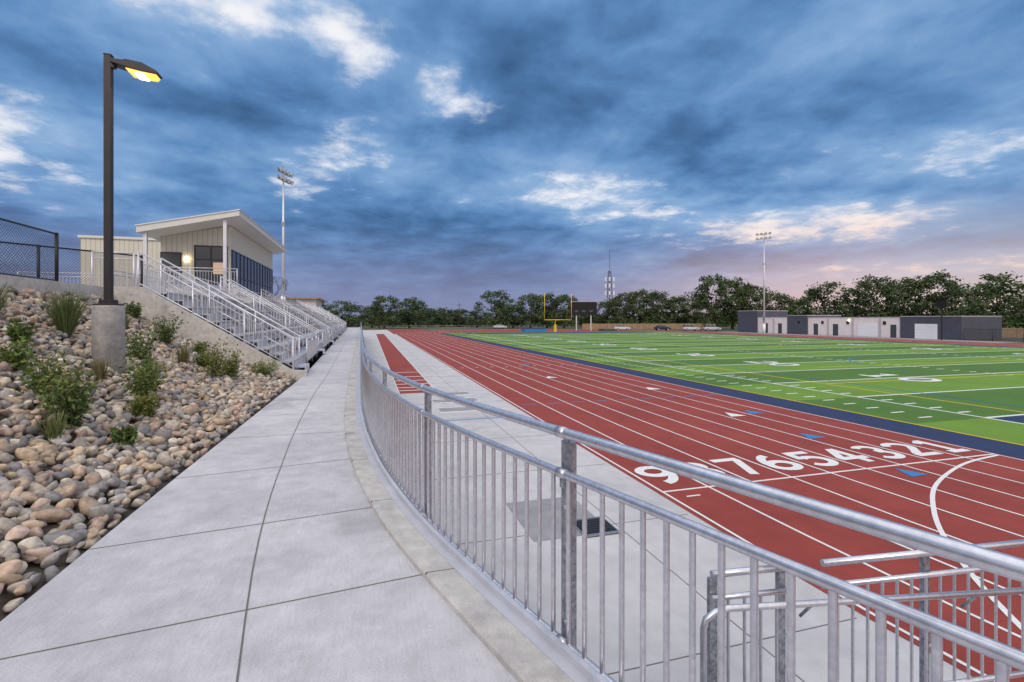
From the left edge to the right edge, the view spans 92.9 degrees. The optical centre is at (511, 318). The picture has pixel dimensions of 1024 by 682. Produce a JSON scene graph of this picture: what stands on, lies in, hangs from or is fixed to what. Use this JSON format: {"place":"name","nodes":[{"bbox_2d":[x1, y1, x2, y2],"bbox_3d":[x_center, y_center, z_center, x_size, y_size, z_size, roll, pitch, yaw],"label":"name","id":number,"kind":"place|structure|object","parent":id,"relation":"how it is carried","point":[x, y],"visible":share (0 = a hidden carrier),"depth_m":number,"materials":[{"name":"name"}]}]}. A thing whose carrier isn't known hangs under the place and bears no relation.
{"place":"outdoors","nodes":[
{"label":"outdoors","id":0,"kind":"place"},
{"bbox_2d":[0,294,296,620],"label":"planting slope","id":1,"kind":"structure","parent":0,"point":[60,564],"depth_m":4.25,"materials":[{"name":"soil"}]},
{"bbox_2d":[91,53,162,374],"bbox_3d":[-6.661,-1.613,8.419,0.990,5.825,0.450,0,0,-16],"label":"street lamp","id":2,"kind":"object","parent":1,"relation":"on","point":[107,326],"visible":0.98,"depth_m":8.29,"materials":[{"name":"metal"}]},
{"bbox_2d":[0,285,295,612],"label":"river rocks","id":3,"kind":"object","parent":1,"relation":"on","point":[164,449],"visible":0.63,"depth_m":5.52,"materials":[{"name":"beige stone"}]},
{"bbox_2d":[0,281,16,314],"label":"shrub","id":4,"kind":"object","parent":3,"relation":"on","point":[3,300],"depth_m":7.52,"materials":[{"name":"green plant"}]},
{"bbox_2d":[0,317,38,342],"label":"shrub","id":5,"kind":"object","parent":3,"relation":"on","point":[16,330],"visible":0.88,"depth_m":7.20,"materials":[{"name":"green plant"}]},
{"bbox_2d":[0,336,41,370],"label":"shrub","id":6,"kind":"object","parent":3,"relation":"on","point":[13,360],"visible":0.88,"depth_m":6.38,"materials":[{"name":"green plant"}]},
{"bbox_2d":[14,346,89,394],"bbox_3d":[-5.823,0.683,6.082,0.636,0.676,0.722,0,0,-16],"label":"shrub","id":7,"kind":"object","parent":3,"relation":"on","point":[33,382],"visible":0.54,"depth_m":6.02,"materials":[{"name":"green plant"}]},
{"bbox_2d":[31,408,73,443],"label":"ornamental grass","id":8,"kind":"object","parent":3,"relation":"on","point":[54,429],"depth_m":5.11,"materials":[{"name":"green plant"}]},
{"bbox_2d":[33,367,97,427],"bbox_3d":[-5.069,0.932,5.630,0.557,0.702,0.630,0,0,-16],"label":"shrub","id":9,"kind":"object","parent":3,"relation":"on","point":[75,403],"visible":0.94,"depth_m":5.55,"materials":[{"name":"green plant"}]},
{"bbox_2d":[35,288,99,337],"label":"ornamental grass","id":10,"kind":"object","parent":3,"relation":"on","point":[64,317],"depth_m":8.49,"materials":[{"name":"green plant"}]},
{"bbox_2d":[36,357,102,405],"bbox_3d":[-5.444,0.841,5.974,0.631,0.727,0.673,0,0,-16],"label":"shrub","id":11,"kind":"object","parent":3,"relation":"on","point":[64,375],"visible":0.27,"depth_m":5.88,"materials":[{"name":"green plant"}]},
{"bbox_2d":[86,356,114,380],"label":"ornamental grass","id":12,"kind":"object","parent":3,"relation":"on","point":[100,372],"depth_m":7.48,"materials":[{"name":"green plant"}]},
{"bbox_2d":[107,424,138,446],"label":"shrub","id":13,"kind":"object","parent":3,"relation":"on","point":[128,433],"visible":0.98,"depth_m":5.54,"materials":[{"name":"green plant"}]},
{"bbox_2d":[123,301,144,318],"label":"shrub","id":14,"kind":"object","parent":3,"relation":"on","point":[131,307],"visible":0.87,"depth_m":11.98,"materials":[{"name":"green plant"}]},
{"bbox_2d":[110,348,165,400],"bbox_3d":[-5.616,0.857,7.330,0.682,0.821,0.608,0,0,-34],"label":"shrub","id":15,"kind":"object","parent":3,"relation":"on","point":[147,387],"visible":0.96,"depth_m":7.35,"materials":[{"name":"green plant"}]},
{"bbox_2d":[124,393,159,416],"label":"shrub","id":16,"kind":"object","parent":3,"relation":"on","point":[148,406],"visible":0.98,"depth_m":6.70,"materials":[{"name":"green plant"}]},
{"bbox_2d":[125,328,159,360],"bbox_3d":[-7.230,0.531,9.370,0.616,0.671,0.669,0,0,2],"label":"shrub","id":17,"kind":"object","parent":3,"relation":"on","point":[137,351],"visible":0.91,"depth_m":9.38,"materials":[{"name":"green plant"}]},
{"bbox_2d":[148,311,187,344],"bbox_3d":[-8.123,0.235,11.470,0.749,0.835,0.625,0,0,-16],"label":"shrub","id":18,"kind":"object","parent":3,"relation":"on","point":[163,334],"visible":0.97,"depth_m":11.46,"materials":[{"name":"green plant"}]},
{"bbox_2d":[171,344,193,363],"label":"ornamental grass","id":19,"kind":"object","parent":3,"relation":"on","point":[183,356],"depth_m":10.56,"materials":[{"name":"green plant"}]},
{"bbox_2d":[190,341,210,353],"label":"shrub","id":20,"kind":"object","parent":3,"relation":"on","point":[197,347],"visible":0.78,"depth_m":12.15,"materials":[{"name":"green plant"}]},
{"bbox_2d":[194,351,217,368],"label":"shrub","id":21,"kind":"object","parent":3,"relation":"on","point":[202,363],"visible":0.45,"depth_m":10.98,"materials":[{"name":"green plant"}]},
{"bbox_2d":[218,350,243,379],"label":"shrub","id":22,"kind":"object","parent":3,"relation":"on","point":[231,371],"visible":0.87,"depth_m":11.01,"materials":[{"name":"green plant"}]},
{"bbox_2d":[247,357,279,376],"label":"shrub","id":23,"kind":"object","parent":3,"relation":"on","point":[262,369],"visible":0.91,"depth_m":12.46,"materials":[{"name":"green plant"}]},
{"bbox_2d":[133,354,173,391],"bbox_3d":[-5.873,0.912,7.836,0.542,0.676,0.564,0,0,8],"label":"shrub","id":24,"kind":"object","parent":1,"relation":"on","point":[159,376],"visible":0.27,"depth_m":7.88,"materials":[{"name":"green plant"}]},
{"bbox_2d":[189,337,237,377],"bbox_3d":[-6.465,0.883,10.485,0.854,0.964,0.834,0,0,22],"label":"shrub","id":25,"kind":"object","parent":1,"relation":"on","point":[215,370],"visible":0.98,"depth_m":10.47,"materials":[{"name":"green plant"}]},
{"bbox_2d":[0,328,517,681],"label":"walkway","id":26,"kind":"structure","parent":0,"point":[414,628],"depth_m":2.97,"materials":[{"name":"concrete"}]},
{"bbox_2d":[280,299,321,311],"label":"walls","id":27,"kind":"structure","parent":0,"point":[316,302],"depth_m":79.96,"materials":[{"name":"white paint"}]},
{"bbox_2d":[276,297,324,300],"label":"roof","id":28,"kind":"structure","parent":27,"relation":"on","point":[318,298],"depth_m":79.19,"materials":[{"name":"brown metal"}]},
{"bbox_2d":[0,0,1023,318],"label":"sky","id":29,"kind":"structure","parent":0,"point":[441,153],"materials":[{"name":"blue"}]},
{"bbox_2d":[442,330,664,332],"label":"infield base","id":30,"kind":"object","parent":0,"point":[521,331],"visible":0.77,"depth_m":126.79,"materials":[{"name":"red rubber"}]},
{"bbox_2d":[521,328,546,331],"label":"jump mat","id":31,"kind":"object","parent":30,"relation":"on","point":[535,330],"visible":1,"depth_m":124.93,"materials":[{"name":"blue paint"}]},
{"bbox_2d":[570,301,596,330],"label":"scoreboard","id":32,"kind":"object","parent":30,"relation":"on","point":[584,308],"visible":1,"depth_m":134.83,"materials":[{"name":"metal"}]},
{"bbox_2d":[439,332,1023,458],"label":"navy turf border","id":33,"kind":"object","parent":30,"relation":"on","point":[993,446],"visible":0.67,"depth_m":17.55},
{"bbox_2d":[605,249,614,316],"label":"cell tower","id":34,"kind":"structure","parent":0,"point":[609,286],"depth_m":299.94,"materials":[{"name":"metal"}]},
{"bbox_2d":[300,319,1023,371],"bbox_3d":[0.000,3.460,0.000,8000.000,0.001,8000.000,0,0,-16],"label":"ground","id":35,"kind":"structure","parent":0,"point":[314,361],"depth_m":167.83,"materials":[{"name":"brown"}]},
{"bbox_2d":[328,300,367,328],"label":"tree","id":36,"kind":"object","parent":35,"relation":"on","point":[350,306],"visible":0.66,"depth_m":141.05,"materials":[{"name":"green plant"}]},
{"bbox_2d":[355,308,388,327],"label":"tree","id":37,"kind":"object","parent":35,"relation":"on","point":[366,316],"visible":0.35,"depth_m":180.42,"materials":[{"name":"green plant"}]},
{"bbox_2d":[362,295,406,328],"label":"tree","id":38,"kind":"object","parent":35,"relation":"on","point":[374,309],"visible":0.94,"depth_m":164.96,"materials":[{"name":"green plant"}]},
{"bbox_2d":[387,296,428,327],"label":"tree","id":39,"kind":"object","parent":35,"relation":"on","point":[417,310],"visible":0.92,"depth_m":170.48,"materials":[{"name":"green plant"}]},
{"bbox_2d":[420,307,441,326],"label":"tree","id":40,"kind":"object","parent":35,"relation":"on","point":[428,319],"visible":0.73,"depth_m":192.86,"materials":[{"name":"green plant"}]},
{"bbox_2d":[430,310,453,326],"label":"tree","id":41,"kind":"object","parent":35,"relation":"on","point":[446,316],"visible":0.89,"depth_m":197.70,"materials":[{"name":"green plant"}]},
{"bbox_2d":[444,309,473,326],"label":"tree","id":42,"kind":"object","parent":35,"relation":"on","point":[462,312],"visible":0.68,"depth_m":202.85,"materials":[{"name":"green plant"}]},
{"bbox_2d":[466,309,487,327],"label":"tree","id":43,"kind":"object","parent":35,"relation":"on","point":[476,322],"visible":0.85,"depth_m":183.91,"materials":[{"name":"green plant"}]},
{"bbox_2d":[472,289,514,325],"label":"tree","id":44,"kind":"object","parent":35,"relation":"on","point":[499,304],"visible":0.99,"depth_m":168.17,"materials":[{"name":"green plant"}]},
{"bbox_2d":[417,325,570,328],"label":"track fence","id":45,"kind":"object","parent":35,"relation":"on","point":[451,325],"visible":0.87,"depth_m":151.81,"materials":[{"name":"metal"}]},
{"bbox_2d":[498,303,525,327],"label":"tree","id":46,"kind":"object","parent":35,"relation":"on","point":[511,307],"visible":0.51,"depth_m":180.25,"materials":[{"name":"green plant"}]},
{"bbox_2d":[513,293,546,327],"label":"tree","id":47,"kind":"object","parent":35,"relation":"on","point":[529,315],"visible":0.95,"depth_m":170.89,"materials":[{"name":"green plant"}]},
{"bbox_2d":[529,292,566,327],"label":"tree","id":48,"kind":"object","parent":35,"relation":"on","point":[548,296],"visible":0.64,"depth_m":173.57,"materials":[{"name":"green plant"}]},
{"bbox_2d":[543,294,579,327],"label":"tree","id":49,"kind":"object","parent":35,"relation":"on","point":[563,298],"visible":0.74,"depth_m":171.11,"materials":[{"name":"green plant"}]},
{"bbox_2d":[573,313,600,325],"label":"tree","id":50,"kind":"object","parent":35,"relation":"on","point":[585,321],"visible":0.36,"depth_m":180.39,"materials":[{"name":"green plant"}]},
{"bbox_2d":[593,301,624,324],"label":"tree","id":51,"kind":"object","parent":35,"relation":"on","point":[612,312],"visible":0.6,"depth_m":172.78,"materials":[{"name":"green plant"}]},
{"bbox_2d":[602,292,641,323],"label":"tree","id":52,"kind":"object","parent":35,"relation":"on","point":[629,306],"visible":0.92,"depth_m":169.66,"materials":[{"name":"green plant"}]},
{"bbox_2d":[614,325,629,329],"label":"parked car","id":53,"kind":"object","parent":35,"relation":"on","point":[617,327],"visible":0.91,"depth_m":139.76,"materials":[{"name":"white paint"}]},
{"bbox_2d":[624,288,663,323],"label":"tree","id":54,"kind":"object","parent":35,"relation":"on","point":[635,294],"visible":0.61,"depth_m":171.81,"materials":[{"name":"green plant"}]},
{"bbox_2d":[582,323,715,328],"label":"wood fence","id":55,"kind":"object","parent":35,"relation":"on","point":[637,326],"visible":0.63,"depth_m":153.23,"materials":[{"name":"brown wood"}]},
{"bbox_2d":[635,289,678,323],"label":"tree","id":56,"kind":"object","parent":35,"relation":"on","point":[658,297],"visible":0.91,"depth_m":168.05,"materials":[{"name":"green plant"}]},
{"bbox_2d":[653,325,670,329],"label":"parked car","id":57,"kind":"object","parent":35,"relation":"on","point":[658,327],"visible":0.97,"depth_m":137.74,"materials":[{"name":"blue paint"}]},
{"bbox_2d":[656,295,698,327],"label":"tree","id":58,"kind":"object","parent":35,"relation":"on","point":[681,307],"visible":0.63,"depth_m":169.46,"materials":[{"name":"green plant"}]},
{"bbox_2d":[347,299,1023,329],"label":"distant tree line","id":59,"kind":"object","parent":35,"relation":"on","point":[540,325],"visible":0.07,"depth_m":206.49,"materials":[{"name":"green plant"}]},
{"bbox_2d":[360,330,1023,681],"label":"concrete apron","id":60,"kind":"object","parent":35,"relation":"on","point":[811,655],"visible":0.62,"depth_m":6.67,"materials":[{"name":"grey concrete"}]},
{"bbox_2d":[376,334,432,393],"bbox_3d":[-16.555,3.394,64.183,1.730,0.012,87.500,0,0,-16],"label":"long jump runway","id":61,"kind":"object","parent":60,"relation":"on","point":[398,362],"visible":0.74,"depth_m":33.65,"materials":[{"name":"red rubber"}]},
{"bbox_2d":[344,327,573,681],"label":"retaining curb wall","id":62,"kind":"structure","parent":60,"relation":"on","point":[520,656],"depth_m":2.96,"materials":[{"name":"concrete"}]},
{"bbox_2d":[355,324,1023,681],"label":"guard railing","id":63,"kind":"object","parent":62,"relation":"on","point":[386,412],"visible":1,"depth_m":2.27,"materials":[{"name":"metal"}]},
{"bbox_2d":[432,391,594,541],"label":"long jump board slab","id":64,"kind":"structure","parent":60,"relation":"on","point":[546,519],"depth_m":8.54,"materials":[{"name":"grey concrete"}]},
{"bbox_2d":[577,516,618,537],"bbox_3d":[1.334,3.384,7.907,0.600,0.031,0.630,0,0,-16],"label":"drain grate","id":65,"kind":"object","parent":60,"relation":"on","point":[593,526],"visible":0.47,"depth_m":7.84,"materials":[{"name":"metal"}]},
{"bbox_2d":[700,539,1023,681],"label":"stair railing","id":66,"kind":"object","parent":60,"relation":"on","point":[924,596],"visible":0.76,"depth_m":3.37,"materials":[{"name":"metal"}]},
{"bbox_2d":[680,298,713,323],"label":"tree","id":67,"kind":"object","parent":35,"relation":"on","point":[691,312],"visible":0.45,"depth_m":168.51,"materials":[{"name":"green plant"}]},
{"bbox_2d":[684,273,740,326],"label":"tree","id":68,"kind":"object","parent":35,"relation":"on","point":[705,303],"visible":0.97,"depth_m":154.15,"materials":[{"name":"green plant"}]},
{"bbox_2d":[707,276,758,328],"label":"tree","id":69,"kind":"object","parent":35,"relation":"on","point":[732,284],"visible":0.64,"depth_m":153.38,"materials":[{"name":"green plant"}]},
{"bbox_2d":[731,283,776,322],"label":"tree","id":70,"kind":"object","parent":35,"relation":"on","point":[758,289],"visible":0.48,"depth_m":151.74,"materials":[{"name":"green plant"}]},
{"bbox_2d":[749,290,800,314],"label":"tree","id":71,"kind":"object","parent":35,"relation":"on","point":[778,300],"visible":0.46,"depth_m":154.94,"materials":[{"name":"green plant"}]},
{"bbox_2d":[775,298,811,314],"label":"tree","id":72,"kind":"object","parent":35,"relation":"on","point":[799,302],"visible":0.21,"depth_m":155.80,"materials":[{"name":"green plant"}]},
{"bbox_2d":[799,281,861,316],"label":"tree","id":73,"kind":"object","parent":35,"relation":"on","point":[813,295],"visible":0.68,"depth_m":142.92,"materials":[{"name":"green plant"}]},
{"bbox_2d":[826,298,872,316],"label":"tree","id":74,"kind":"object","parent":35,"relation":"on","point":[849,307],"visible":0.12,"depth_m":151.65,"materials":[{"name":"green plant"}]},
{"bbox_2d":[836,274,911,316],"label":"tree","id":75,"kind":"object","parent":35,"relation":"on","point":[867,285],"visible":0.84,"depth_m":134.03,"materials":[{"name":"green plant"}]},
{"bbox_2d":[872,277,934,315],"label":"tree","id":76,"kind":"object","parent":35,"relation":"on","point":[906,282],"visible":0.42,"depth_m":132.80,"materials":[{"name":"green plant"}]},
{"bbox_2d":[893,269,981,315],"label":"tree","id":77,"kind":"object","parent":35,"relation":"on","point":[951,286],"visible":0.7,"depth_m":126.48,"materials":[{"name":"green plant"}]},
{"bbox_2d":[928,288,989,315],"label":"tree","id":78,"kind":"object","parent":35,"relation":"on","point":[965,292],"visible":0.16,"depth_m":131.19,"materials":[{"name":"green plant"}]},
{"bbox_2d":[953,271,1023,328],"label":"tree","id":79,"kind":"object","parent":35,"relation":"on","point":[991,292],"visible":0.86,"depth_m":110.27,"materials":[{"name":"green plant"}]},
{"bbox_2d":[963,329,1023,341],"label":"chain link fence","id":80,"kind":"object","parent":35,"relation":"on","point":[991,335],"visible":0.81,"depth_m":72.76,"materials":[{"name":"black"}]},
{"bbox_2d":[1000,299,1023,327],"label":"tree","id":81,"kind":"object","parent":35,"relation":"on","point":[1016,313],"visible":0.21,"depth_m":131.89,"materials":[{"name":"green plant"}]},
{"bbox_2d":[388,329,1023,681],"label":"running track","id":82,"kind":"structure","parent":0,"point":[754,527],"depth_m":11.15,"materials":[{"name":"red rubber"}]},
{"bbox_2d":[396,329,1023,681],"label":"track markings","id":83,"kind":"object","parent":82,"relation":"on","point":[1001,607],"visible":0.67,"depth_m":10.56,"materials":[{"name":"white paint"}]},
{"bbox_2d":[634,440,970,483],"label":"lane numbers","id":84,"kind":"object","parent":82,"relation":"on","point":[672,478],"visible":0.81,"depth_m":11.68,"materials":[{"name":"white paint"}]},
{"bbox_2d":[448,331,1023,444],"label":"turf field","id":85,"kind":"structure","parent":0,"point":[813,364],"depth_m":32.95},
{"bbox_2d":[544,293,571,331],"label":"goal post","id":86,"kind":"object","parent":85,"relation":"on","point":[555,327],"visible":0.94,"depth_m":120.95,"materials":[{"name":"yellow metal"}]},
{"bbox_2d":[447,331,1023,445],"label":"field markings","id":87,"kind":"object","parent":85,"relation":"on","point":[618,357],"visible":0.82,"depth_m":31.00,"materials":[{"name":"white paint"}]},
{"bbox_2d":[464,331,1023,422],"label":"end zone","id":88,"kind":"object","parent":85,"relation":"on","point":[1019,419],"visible":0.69,"depth_m":109.55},
{"bbox_2d":[518,335,1023,381],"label":"field numbers","id":89,"kind":"object","parent":85,"relation":"on","point":[932,380],"visible":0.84,"depth_m":36.48,"materials":[{"name":"white paint"}]},
{"bbox_2d":[665,329,1022,342],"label":"service pavement","id":90,"kind":"structure","parent":0,"point":[867,337],"depth_m":86.91,"materials":[{"name":"grey concrete"}]},
{"bbox_2d":[682,324,699,330],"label":"parked car","id":91,"kind":"object","parent":90,"relation":"on","point":[686,327],"visible":1,"depth_m":135.81,"materials":[{"name":"white paint"}]},
{"bbox_2d":[703,324,720,330],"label":"parked car","id":92,"kind":"object","parent":90,"relation":"on","point":[706,327],"visible":1,"depth_m":135.50,"materials":[{"name":"white paint"}]},
{"bbox_2d":[756,232,770,332],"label":"floodlight mast","id":93,"kind":"object","parent":90,"relation":"on","point":[764,324],"visible":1,"depth_m":110.38,"materials":[{"name":"metal"}]},
{"bbox_2d":[738,311,1001,339],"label":"buildings","id":94,"kind":"structure","parent":90,"relation":"on","point":[752,322],"depth_m":89.89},
{"bbox_2d":[765,323,936,338],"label":"doors","id":95,"kind":"structure","parent":94,"relation":"attached to","point":[925,331],"depth_m":88.96,"materials":[{"name":"white metal"}]},
{"bbox_2d":[753,310,1001,317],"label":"parapet","id":96,"kind":"structure","parent":94,"relation":"on","point":[868,317],"depth_m":92.50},
{"bbox_2d":[936,300,947,339],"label":"play clock sign","id":97,"kind":"object","parent":90,"relation":"on","point":[942,304],"visible":0.88,"depth_m":76.08,"materials":[{"name":"black metal"}]},
{"bbox_2d":[1002,328,1023,337],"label":"wood fence","id":98,"kind":"object","parent":90,"relation":"on","point":[1004,335],"visible":0.34,"depth_m":85.05,"materials":[{"name":"brown wood"}]},
{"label":"upper terrace","id":99,"kind":"structure","parent":0,"visible":0},
{"bbox_2d":[0,218,58,280],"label":"chain link fence","id":100,"kind":"object","parent":99,"relation":"on","point":[56,257],"visible":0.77,"depth_m":9.96,"materials":[{"name":"black metal"}]},
{"bbox_2d":[0,275,102,299],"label":"terrace curb","id":101,"kind":"structure","parent":99,"relation":"on","point":[18,283],"depth_m":10.11,"materials":[{"name":"concrete"}]},
{"bbox_2d":[0,241,142,286],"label":"chain link fence","id":102,"kind":"object","parent":99,"relation":"on","point":[120,254],"visible":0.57,"depth_m":13.47,"materials":[{"name":"black metal"}]},
{"bbox_2d":[17,270,157,290],"bbox_3d":[-17.969,-1.311,19.230,5.345,1.422,5.052,0,0,-16],"label":"terrace railing","id":103,"kind":"object","parent":99,"relation":"on","point":[100,277],"visible":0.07,"depth_m":21.31,"materials":[{"name":"metal"}]},
{"bbox_2d":[78,209,286,305],"bbox_3d":[-21.005,-3.280,32.016,11.850,5.160,15.250,0,0,-16],"label":"press box","id":104,"kind":"object","parent":99,"relation":"on","point":[240,247],"visible":0.59,"depth_m":27.48,"materials":[{"name":"metal"}]},
{"bbox_2d":[160,252,181,287],"bbox_3d":[-18.772,-2.625,26.783,1.000,2.050,0.090,0,0,-16],"label":"door","id":105,"kind":"structure","parent":104,"relation":"in","point":[175,258],"depth_m":26.78,"materials":[{"name":"grey metal"}]},
{"bbox_2d":[194,245,272,297],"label":"windows","id":106,"kind":"structure","parent":104,"relation":"in","point":[254,276],"depth_m":28.57,"materials":[{"name":"black glass"}]},
{"bbox_2d":[91,251,347,380],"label":"bleachers","id":107,"kind":"object","parent":99,"relation":"on","point":[291,337],"visible":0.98,"depth_m":14.28,"materials":[{"name":"metal"}]},
{"bbox_2d":[277,167,293,300],"bbox_3d":[-29.876,-10.113,63.924,0.994,18.826,3.300,0,0,4],"label":"floodlight mast","id":108,"kind":"object","parent":99,"relation":"on","point":[285,180],"visible":0.95,"depth_m":63.81,"materials":[{"name":"metal"}]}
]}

